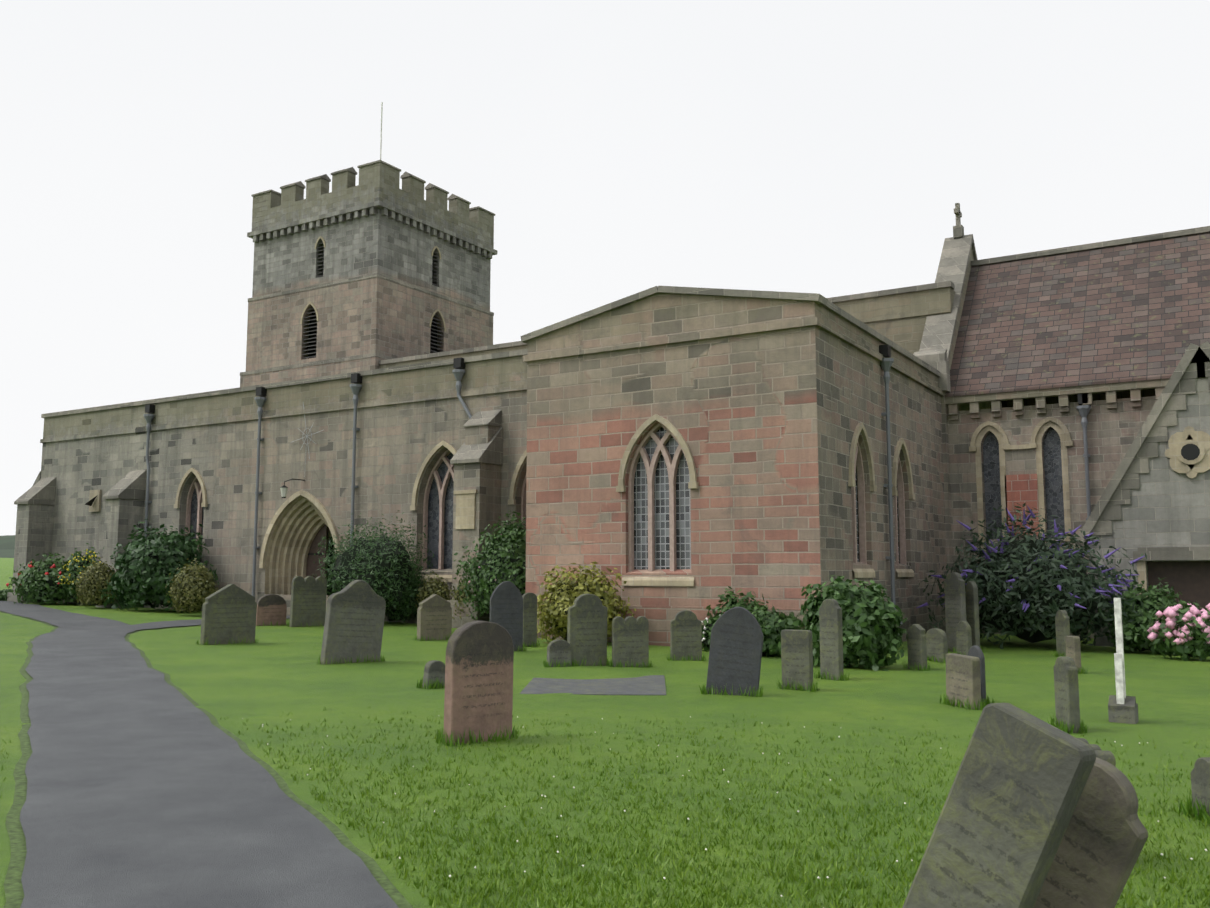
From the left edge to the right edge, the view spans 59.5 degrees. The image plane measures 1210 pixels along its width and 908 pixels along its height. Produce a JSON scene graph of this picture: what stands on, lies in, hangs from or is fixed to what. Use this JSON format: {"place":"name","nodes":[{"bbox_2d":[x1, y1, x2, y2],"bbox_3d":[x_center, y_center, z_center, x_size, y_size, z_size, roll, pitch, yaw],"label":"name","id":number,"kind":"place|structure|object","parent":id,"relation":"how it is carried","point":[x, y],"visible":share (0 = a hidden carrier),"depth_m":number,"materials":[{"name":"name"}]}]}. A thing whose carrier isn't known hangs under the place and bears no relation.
{"place":"outdoors","nodes":[
{"label":"outdoors","id":0,"kind":"place"},
{"bbox_2d":[0,535,14,557],"bbox_3d":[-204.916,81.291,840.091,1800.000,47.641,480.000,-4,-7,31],"label":"distant dunes","id":1,"kind":"structure","parent":0,"point":[7,545],"depth_m":790.75,"materials":[{"name":"green plant"}]},
{"bbox_2d":[0,601,398,907],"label":"asphalt path","id":2,"kind":"structure","parent":0,"point":[147,787],"depth_m":7.28,"materials":[{"name":"grey asphalt"}]},
{"bbox_2d":[0,605,412,907],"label":"path edge","id":3,"kind":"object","parent":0,"point":[14,891],"depth_m":7.32,"materials":[{"name":"green plant"}]},
{"bbox_2d":[0,558,1209,907],"bbox_3d":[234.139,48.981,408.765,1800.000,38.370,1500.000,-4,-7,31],"label":"ground","id":4,"kind":"structure","parent":0,"point":[272,674],"depth_m":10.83,"materials":[{"name":"green plant"}]},
{"bbox_2d":[0,589,11,600],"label":"hedge","id":5,"kind":"object","parent":4,"relation":"on","point":[3,593],"depth_m":39.50,"materials":[{"name":"green plant"}]},
{"bbox_2d":[6,552,73,604],"bbox_3d":[-20.051,4.500,38.142,3.474,1.933,2.568,-4,-7,31],"label":"rose bush","id":6,"kind":"object","parent":4,"relation":"on","point":[22,588],"depth_m":37.31,"materials":[{"name":"green plant"}]},
{"bbox_2d":[57,543,101,605],"bbox_3d":[-18.542,4.329,37.655,2.091,2.286,1.699,-4,-7,31],"label":"yellow broom","id":7,"kind":"object","parent":4,"relation":"on","point":[73,591],"depth_m":37.27,"materials":[{"name":"plant"}]},
{"bbox_2d":[71,557,116,605],"bbox_3d":[-17.123,4.341,35.850,1.725,1.718,1.433,-4,-7,31],"label":"golden conifer","id":8,"kind":"object","parent":4,"relation":"on","point":[96,569],"depth_m":35.46,"materials":[{"name":"plant"}]},
{"bbox_2d":[99,519,218,612],"bbox_3d":[-14.496,3.693,34.511,4.203,3.124,3.228,-4,-7,31],"label":"laurel bush","id":9,"kind":"object","parent":4,"relation":"on","point":[145,580],"depth_m":33.74,"materials":[{"name":"green plant"}]},
{"bbox_2d":[166,558,217,612],"bbox_3d":[-12.503,4.043,32.099,1.786,1.754,1.461,-4,-7,31],"label":"golden conifer","id":10,"kind":"object","parent":4,"relation":"on","point":[174,588],"depth_m":31.69,"materials":[{"name":"plant"}]},
{"bbox_2d":[200,584,256,644],"bbox_3d":[-7.760,3.425,21.870,0.140,1.482,1.185,-3,-7,38],"label":"headstone","id":11,"kind":"object","parent":4,"relation":"on","point":[229,611],"visible":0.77,"depth_m":21.80,"materials":[{"name":"grey stone"}]},
{"bbox_2d":[256,594,286,625],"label":"headstone","id":12,"kind":"object","parent":4,"relation":"on","point":[272,608],"visible":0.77,"depth_m":27.95,"materials":[{"name":"brown stone"}]},
{"bbox_2d":[289,576,326,626],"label":"headstone","id":13,"kind":"object","parent":4,"relation":"on","point":[308,601],"visible":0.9,"depth_m":27.86,"materials":[{"name":"grey stone"}]},
{"bbox_2d":[320,580,385,664],"bbox_3d":[-4.283,2.978,18.085,0.140,1.648,1.118,-2,-10,43],"label":"headstone","id":14,"kind":"object","parent":4,"relation":"on","point":[354,619],"visible":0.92,"depth_m":18.00,"materials":[{"name":"grey stone"}]},
{"bbox_2d":[240,162,497,386],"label":"tower","id":15,"kind":"structure","parent":4,"relation":"on","point":[377,220],"depth_m":48.05,"materials":[{"name":"stone"}]},
{"bbox_2d":[302,243,442,358],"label":"louvres","id":16,"kind":"object","parent":15,"relation":"attached to","point":[316,322],"visible":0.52,"depth_m":47.85,"materials":[{"name":"black wood"}]},
{"bbox_2d":[308,248,436,594],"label":"dark interior","id":17,"kind":"object","parent":4,"relation":"on","point":[314,350],"visible":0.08,"depth_m":47.97,"materials":[{"name":"black"}]},
{"bbox_2d":[312,510,433,621],"bbox_3d":[-6.553,3.217,29.743,3.695,3.310,3.090,-4,-7,31],"label":"broom bush","id":18,"kind":"object","parent":4,"relation":"on","point":[377,538],"depth_m":29.07,"materials":[{"name":"green plant"}]},
{"bbox_2d":[384,551,425,624],"bbox_3d":[-5.968,3.821,30.433,2.254,2.122,1.846,-4,-7,31],"label":"gorse bush","id":19,"kind":"object","parent":4,"relation":"on","point":[400,617],"depth_m":29.94,"materials":[{"name":"green plant"}]},
{"bbox_2d":[415,572,451,608],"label":"bush","id":20,"kind":"object","parent":4,"relation":"on","point":[442,587],"depth_m":29.01,"materials":[{"name":"green plant"}]},
{"bbox_2d":[422,660,444,688],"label":"headstone","id":21,"kind":"object","parent":4,"relation":"on","point":[434,670],"visible":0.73,"depth_m":14.59,"materials":[{"name":"grey stone"}]},
{"bbox_2d":[417,594,451,640],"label":"headstone","id":22,"kind":"object","parent":4,"relation":"on","point":[434,615],"visible":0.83,"depth_m":23.52,"materials":[{"name":"grey stone"}]},
{"bbox_2d":[450,575,473,618],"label":"shrub","id":23,"kind":"object","parent":4,"relation":"on","point":[455,597],"depth_m":28.26,"materials":[{"name":"green plant"}]},
{"bbox_2d":[443,621,513,744],"bbox_3d":[-1.231,2.347,10.382,0.744,1.407,0.140,6,-8,-43],"label":"headstone","id":24,"kind":"object","parent":4,"relation":"on","point":[479,661],"visible":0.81,"depth_m":10.30,"materials":[{"name":"brown stone"}]},
{"bbox_2d":[7,287,954,627],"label":"church wall","id":25,"kind":"structure","parent":4,"relation":"on","point":[407,421],"depth_m":33.87,"materials":[{"name":"stone"}]},
{"bbox_2d":[85,478,322,554],"bbox_3d":[-14.003,2.800,36.079,10.967,3.337,1.655,-4,-7,31],"label":"ironwork","id":26,"kind":"object","parent":25,"relation":"attached to","point":[90,502],"visible":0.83,"depth_m":34.11,"materials":[{"name":"black metal"}]},
{"bbox_2d":[280,488,287,496],"bbox_3d":[-9.998,1.194,32.981,0.232,0.280,0.232,-4,-7,31],"label":"lantern glass","id":27,"kind":"object","parent":26,"relation":"on","point":[284,492],"visible":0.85,"depth_m":32.91,"materials":[{"name":"grey glass"}]},
{"bbox_2d":[290,403,322,476],"bbox_3d":[-9.379,-0.473,33.318,1.472,2.428,0.012,-4,-7,31],"label":"wire star","id":28,"kind":"object","parent":25,"relation":"attached to","point":[306,436],"visible":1,"depth_m":33.31,"materials":[{"name":"grey"}]},
{"bbox_2d":[185,423,906,571],"bbox_3d":[-4.006,1.658,30.923,23.655,3.619,6.605,-4,-7,31],"label":"tracery","id":29,"kind":"object","parent":25,"relation":"attached to","point":[671,465],"visible":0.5,"depth_m":24.59,"materials":[{"name":"stone"}]},
{"bbox_2d":[140,358,1090,625],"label":"downpipes","id":30,"kind":"object","parent":25,"relation":"attached to","point":[884,364],"visible":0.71,"depth_m":30.11,"materials":[{"name":"black metal"}]},
{"bbox_2d":[190,428,1064,568],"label":"stained glazing","id":31,"kind":"structure","parent":25,"relation":"on","point":[1053,474],"depth_m":30.64,"materials":[{"name":"black glass"}]},
{"bbox_2d":[145,344,1199,459],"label":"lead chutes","id":32,"kind":"object","parent":25,"relation":"attached to","point":[1190,451],"visible":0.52,"depth_m":29.21,"materials":[{"name":"black metal"}]},
{"bbox_2d":[453,510,525,621],"bbox_3d":[-2.442,2.910,27.549,3.777,2.915,3.002,-4,-7,31],"label":"bush","id":33,"kind":"object","parent":4,"relation":"on","point":[512,531],"depth_m":27.08,"materials":[{"name":"green plant"}]},
{"bbox_2d":[490,581,522,650],"bbox_3d":[-1.970,3.360,21.135,0.711,1.632,0.070,4,-7,-30],"label":"headstone","id":34,"kind":"object","parent":4,"relation":"on","point":[506,605],"visible":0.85,"depth_m":21.16,"materials":[{"name":"stone"}]},
{"bbox_2d":[522,593,536,646],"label":"headstone","id":35,"kind":"object","parent":4,"relation":"on","point":[529,617],"visible":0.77,"depth_m":22.58,"materials":[{"name":"grey stone"}]},
{"bbox_2d":[547,639,570,666],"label":"headstone","id":36,"kind":"object","parent":4,"relation":"on","point":[558,650],"visible":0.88,"depth_m":18.02,"materials":[{"name":"grey stone"}]},
{"bbox_2d":[537,561,637,645],"bbox_3d":[-0.575,3.316,23.389,2.492,1.876,2.125,-4,-7,31],"label":"bush","id":37,"kind":"object","parent":4,"relation":"on","point":[548,615],"depth_m":23.10,"materials":[{"name":"yellow plant"}]},
{"bbox_2d":[567,594,607,665],"bbox_3d":[-0.307,3.173,18.384,0.706,1.485,0.130,3,-5,-23],"label":"headstone","id":38,"kind":"object","parent":4,"relation":"on","point":[587,629],"visible":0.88,"depth_m":18.33,"materials":[{"name":"grey stone"}]},
{"bbox_2d":[520,675,665,694],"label":"ledger slab","id":39,"kind":"structure","parent":4,"relation":"on","point":[650,685],"depth_m":15.15,"materials":[{"name":"stone"}]},
{"bbox_2d":[612,616,648,666],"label":"headstone","id":40,"kind":"object","parent":4,"relation":"on","point":[630,637],"visible":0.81,"depth_m":18.32,"materials":[{"name":"grey stone"}]},
{"bbox_2d":[89,236,1209,596],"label":"window surrounds","id":41,"kind":"object","parent":4,"relation":"on","point":[303,520],"visible":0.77,"depth_m":29.85,"materials":[{"name":"beige stone"}]},
{"bbox_2d":[14,160,1209,560],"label":"copings","id":42,"kind":"object","parent":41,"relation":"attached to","point":[932,356],"visible":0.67,"depth_m":30.83,"materials":[{"name":"stone"}]},
{"bbox_2d":[380,102,382,159],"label":"flagpole","id":43,"kind":"object","parent":42,"relation":"on","point":[381,130],"visible":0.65,"depth_m":47.18,"materials":[{"name":"white metal"}]},
{"bbox_2d":[523,293,820,648],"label":"transept","id":44,"kind":"structure","parent":4,"relation":"on","point":[725,387],"depth_m":23.44,"materials":[{"name":"stone"}]},
{"bbox_2d":[634,427,899,568],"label":"leaded glazing","id":45,"kind":"structure","parent":44,"relation":"attached to","point":[683,530],"depth_m":24.05,"materials":[{"name":"clear glass"}]},
{"bbox_2d":[670,610,701,660],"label":"headstone","id":46,"kind":"object","parent":4,"relation":"on","point":[685,633],"visible":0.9,"depth_m":19.72,"materials":[{"name":"grey stone"}]},
{"bbox_2d":[196,620,1209,823],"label":"grass tufts","id":47,"kind":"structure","parent":4,"relation":"on","point":[1187,807],"depth_m":14.32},
{"bbox_2d":[701,613,720,650],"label":"white flower clump","id":48,"kind":"object","parent":4,"relation":"on","point":[714,618],"depth_m":21.97,"materials":[{"name":"plant"}]},
{"bbox_2d":[242,715,1206,896],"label":"clover heads","id":49,"kind":"object","parent":4,"relation":"on","point":[818,877],"visible":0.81,"depth_m":7.23,"materials":[{"name":"white plant"}]},
{"bbox_2d":[706,607,763,695],"bbox_3d":[1.761,2.790,14.348,0.708,1.442,0.070,5,0,19],"label":"headstone","id":50,"kind":"object","parent":4,"relation":"on","point":[736,648],"visible":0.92,"depth_m":14.32,"materials":[{"name":"stone"}]},
{"bbox_2d":[306,525,1209,609],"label":"doors","id":51,"kind":"structure","parent":4,"relation":"on","point":[1189,581],"depth_m":25.23,"materials":[{"name":"brown wood"}]},
{"bbox_2d":[715,602,803,656],"bbox_3d":[3.136,3.565,21.332,2.077,1.169,1.638,-4,-7,31],"label":"privet","id":52,"kind":"object","parent":4,"relation":"on","point":[773,624],"depth_m":20.86,"materials":[{"name":"green plant"}]},
{"bbox_2d":[781,629,812,690],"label":"headstone","id":53,"kind":"object","parent":4,"relation":"on","point":[797,654],"visible":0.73,"depth_m":15.21,"materials":[{"name":"grey stone"}]},
{"bbox_2d":[819,599,843,679],"bbox_3d":[3.603,3.070,16.854,0.120,1.513,0.384,5,-8,-38],"label":"headstone","id":54,"kind":"object","parent":4,"relation":"on","point":[831,636],"visible":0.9,"depth_m":16.80,"materials":[{"name":"grey stone"}]},
{"bbox_2d":[792,575,907,670],"bbox_3d":[4.484,3.081,19.186,2.112,1.781,1.695,-4,-7,31],"label":"bush","id":55,"kind":"object","parent":4,"relation":"on","point":[874,644],"depth_m":18.63,"materials":[{"name":"green plant"}]},
{"bbox_2d":[815,302,946,641],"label":"transept","id":56,"kind":"structure","parent":4,"relation":"on","point":[850,385],"depth_m":25.45,"materials":[{"name":"stone"}]},
{"bbox_2d":[907,624,926,669],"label":"headstone","id":57,"kind":"object","parent":4,"relation":"on","point":[916,645],"visible":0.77,"depth_m":18.59,"materials":[{"name":"grey stone"}]},
{"bbox_2d":[926,628,947,662],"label":"headstone","id":58,"kind":"object","parent":4,"relation":"on","point":[936,642],"visible":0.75,"depth_m":20.50,"materials":[{"name":"grey stone"}]},
{"bbox_2d":[944,573,965,651],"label":"headstone","id":59,"kind":"object","parent":4,"relation":"on","point":[955,600],"visible":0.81,"depth_m":23.01,"materials":[{"name":"grey stone"}]},
{"bbox_2d":[946,653,980,709],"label":"headstone","id":60,"kind":"object","parent":4,"relation":"on","point":[963,679],"visible":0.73,"depth_m":13.54,"materials":[{"name":"beige stone"}]},
{"bbox_2d":[956,621,971,654],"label":"headstone","id":61,"kind":"object","parent":4,"relation":"on","point":[964,636],"visible":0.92,"depth_m":21.55,"materials":[{"name":"grey stone"}]},
{"bbox_2d":[965,581,979,646],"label":"headstone","id":62,"kind":"object","parent":4,"relation":"on","point":[972,606],"visible":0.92,"depth_m":23.06,"materials":[{"name":"grey stone"}]},
{"bbox_2d":[967,646,985,701],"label":"headstone","id":63,"kind":"object","parent":4,"relation":"on","point":[975,651],"visible":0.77,"depth_m":13.91,"materials":[{"name":"stone"}]},
{"bbox_2d":[902,703,1095,907],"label":"headstone","id":64,"kind":"object","parent":4,"relation":"on","point":[1012,800],"visible":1,"depth_m":4.35,"materials":[{"name":"grey stone"}]},
{"bbox_2d":[917,503,1147,648],"bbox_3d":[10.137,2.926,25.204,5.125,3.634,4.047,-4,-7,31],"label":"buddleia","id":65,"kind":"object","parent":4,"relation":"on","point":[1075,559],"depth_m":24.19,"materials":[{"name":"green plant"}]},
{"bbox_2d":[941,248,1169,638],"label":"wall","id":66,"kind":"structure","parent":4,"relation":"on","point":[1114,425],"depth_m":29.93,"materials":[{"name":"stone"}]},
{"bbox_2d":[1005,474,1038,535],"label":"red sandstone repair","id":67,"kind":"structure","parent":66,"relation":"attached to","point":[1022,489],"depth_m":29.94,"materials":[{"name":"stone"}]},
{"bbox_2d":[945,232,1209,407],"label":"roof","id":68,"kind":"structure","parent":66,"relation":"on","point":[1139,311],"depth_m":31.21,"materials":[{"name":"brown tile"}]},
{"bbox_2d":[1055,610,1069,656],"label":"headstone","id":69,"kind":"object","parent":4,"relation":"on","point":[1062,622],"visible":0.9,"depth_m":21.93,"materials":[{"name":"grey stone"}]},
{"bbox_2d":[1053,656,1080,732],"bbox_3d":[5.115,2.777,11.715,0.130,1.054,0.300,1,-6,-6],"label":"headstone","id":70,"kind":"object","parent":4,"relation":"on","point":[1066,689],"visible":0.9,"depth_m":11.63,"materials":[{"name":"grey stone"}]},
{"bbox_2d":[1065,636,1080,672],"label":"headstone","id":71,"kind":"object","parent":4,"relation":"on","point":[1073,648],"visible":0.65,"depth_m":18.40,"materials":[{"name":"beige stone"}]},
{"bbox_2d":[1033,757,1147,907],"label":"headstone","id":72,"kind":"object","parent":4,"relation":"on","point":[1103,841],"visible":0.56,"depth_m":4.46,"materials":[{"name":"grey stone"}]},
{"bbox_2d":[1077,738,1115,766],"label":"headstone","id":73,"kind":"object","parent":4,"relation":"on","point":[1108,756],"visible":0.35,"depth_m":6.28,"materials":[{"name":"grey stone"}]},
{"bbox_2d":[1108,695,1138,723],"bbox_3d":[6.136,3.115,12.527,0.280,0.500,0.400,-4,-7,31],"label":"stone base","id":74,"kind":"object","parent":4,"relation":"on","point":[1126,712],"visible":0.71,"depth_m":12.39,"materials":[{"name":"grey stone"}]},
{"bbox_2d":[1114,598,1125,703],"bbox_3d":[6.101,2.539,12.548,0.085,1.650,0.210,-4,-7,31],"label":"white post","id":75,"kind":"object","parent":74,"relation":"on","point":[1120,675],"visible":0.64,"depth_m":12.54,"materials":[{"name":"white stone"}]},
{"bbox_2d":[1098,576,1196,655],"bbox_3d":[12.221,3.620,23.712,2.161,1.826,1.744,-4,-7,31],"label":"shrub by porch","id":76,"kind":"object","parent":4,"relation":"on","point":[1129,644],"depth_m":23.48,"materials":[{"name":"green plant"}]},
{"bbox_2d":[1089,362,1209,646],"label":"gable wall","id":77,"kind":"structure","parent":4,"relation":"on","point":[1168,506],"depth_m":25.16,"materials":[{"name":"stone"}]},
{"bbox_2d":[1146,602,1209,660],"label":"hydrangea","id":78,"kind":"object","parent":4,"relation":"on","point":[1201,651],"depth_m":21.53,"materials":[{"name":"pink plant"}]},
{"bbox_2d":[1191,757,1209,815],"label":"headstone","id":79,"kind":"object","parent":4,"relation":"on","point":[1200,779],"visible":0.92,"depth_m":7.60,"materials":[{"name":"grey stone"}]},
{"bbox_2d":[0,0,1209,535],"label":"sky","id":80,"kind":"structure","parent":0,"point":[616,149],"materials":[{"name":"white"}]},
{"bbox_2d":[706,586,779,619],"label":"bush","id":81,"kind":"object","parent":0,"point":[736,603],"depth_m":22.10,"materials":[{"name":"green plant"}]}
]}

